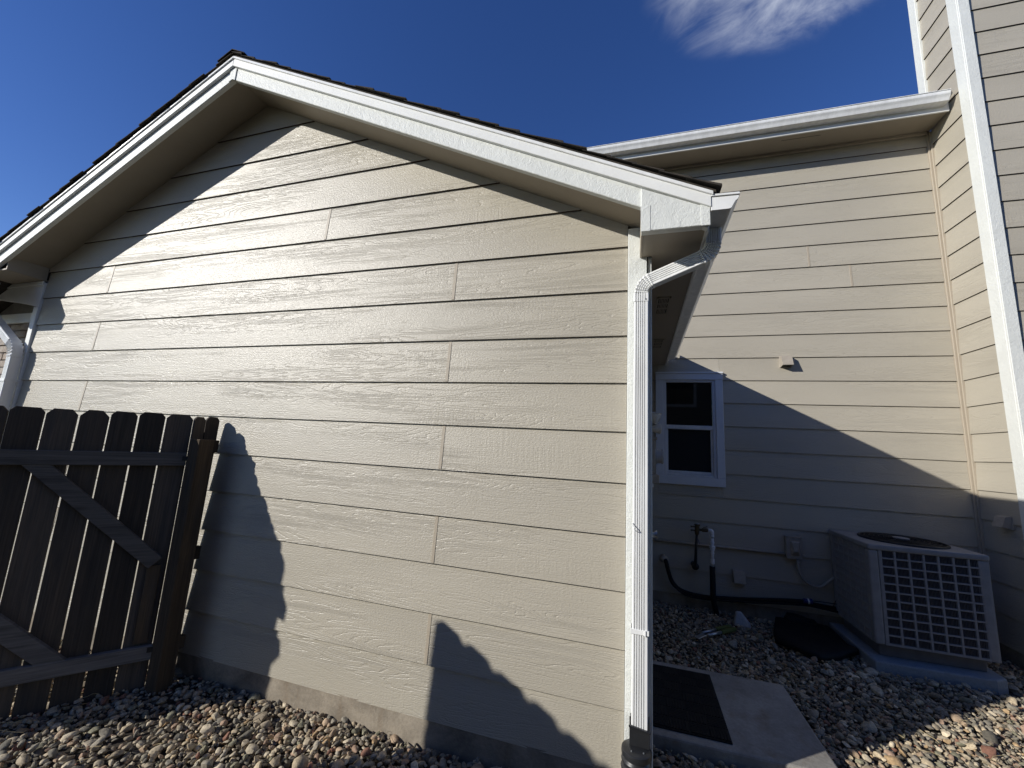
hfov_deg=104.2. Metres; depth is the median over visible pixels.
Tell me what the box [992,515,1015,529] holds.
vent hood
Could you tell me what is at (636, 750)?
drain pipe
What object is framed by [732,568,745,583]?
vent hood
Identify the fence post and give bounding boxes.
[143,417,219,697]
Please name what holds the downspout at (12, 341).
attached to the garage
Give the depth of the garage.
2.59 m
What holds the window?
in the house
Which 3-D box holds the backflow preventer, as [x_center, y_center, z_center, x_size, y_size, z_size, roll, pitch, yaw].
[2.103,2.019,4.352,0.282,0.954,0.153,0,-10,17]
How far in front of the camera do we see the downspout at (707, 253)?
2.02 m
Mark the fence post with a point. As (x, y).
(169, 637)
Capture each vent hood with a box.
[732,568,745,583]
[779,356,793,367]
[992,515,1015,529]
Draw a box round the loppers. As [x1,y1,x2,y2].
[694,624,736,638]
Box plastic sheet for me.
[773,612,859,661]
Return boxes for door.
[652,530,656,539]
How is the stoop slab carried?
on the ground
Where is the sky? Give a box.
[0,0,918,236]
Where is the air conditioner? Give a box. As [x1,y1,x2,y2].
[828,529,1001,671]
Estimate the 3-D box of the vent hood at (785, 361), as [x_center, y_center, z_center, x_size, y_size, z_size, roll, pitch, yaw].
[3.114,-0.260,4.521,0.117,0.138,0.115,0,-10,17]
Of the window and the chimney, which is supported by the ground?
the chimney
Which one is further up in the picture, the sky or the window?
the sky
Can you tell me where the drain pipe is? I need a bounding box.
[621,713,651,767]
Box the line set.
[659,554,837,612]
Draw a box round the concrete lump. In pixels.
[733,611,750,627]
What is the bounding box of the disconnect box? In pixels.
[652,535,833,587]
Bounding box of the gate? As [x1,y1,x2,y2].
[0,406,192,721]
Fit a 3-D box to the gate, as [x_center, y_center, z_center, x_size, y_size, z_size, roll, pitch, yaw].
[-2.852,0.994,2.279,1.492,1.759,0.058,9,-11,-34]
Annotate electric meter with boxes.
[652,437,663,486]
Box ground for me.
[0,600,1023,767]
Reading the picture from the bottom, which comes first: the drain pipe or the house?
the drain pipe
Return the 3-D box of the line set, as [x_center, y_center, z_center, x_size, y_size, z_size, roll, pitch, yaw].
[2.474,2.142,4.253,1.687,0.403,0.130,0,-10,18]
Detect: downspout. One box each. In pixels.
[0,316,23,410]
[631,227,721,730]
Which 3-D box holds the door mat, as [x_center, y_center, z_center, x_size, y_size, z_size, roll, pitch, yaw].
[1.123,2.057,2.618,0.444,0.014,0.738,0,-10,17]
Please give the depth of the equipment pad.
3.19 m
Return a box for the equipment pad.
[829,622,1008,694]
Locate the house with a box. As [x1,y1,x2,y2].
[587,88,986,625]
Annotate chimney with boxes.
[907,0,1023,668]
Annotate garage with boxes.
[0,49,739,767]
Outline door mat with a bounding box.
[653,664,732,744]
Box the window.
[655,372,725,487]
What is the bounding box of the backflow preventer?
[690,523,719,615]
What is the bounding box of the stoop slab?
[653,661,837,767]
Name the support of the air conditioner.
on the equipment pad
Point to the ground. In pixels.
(855, 711)

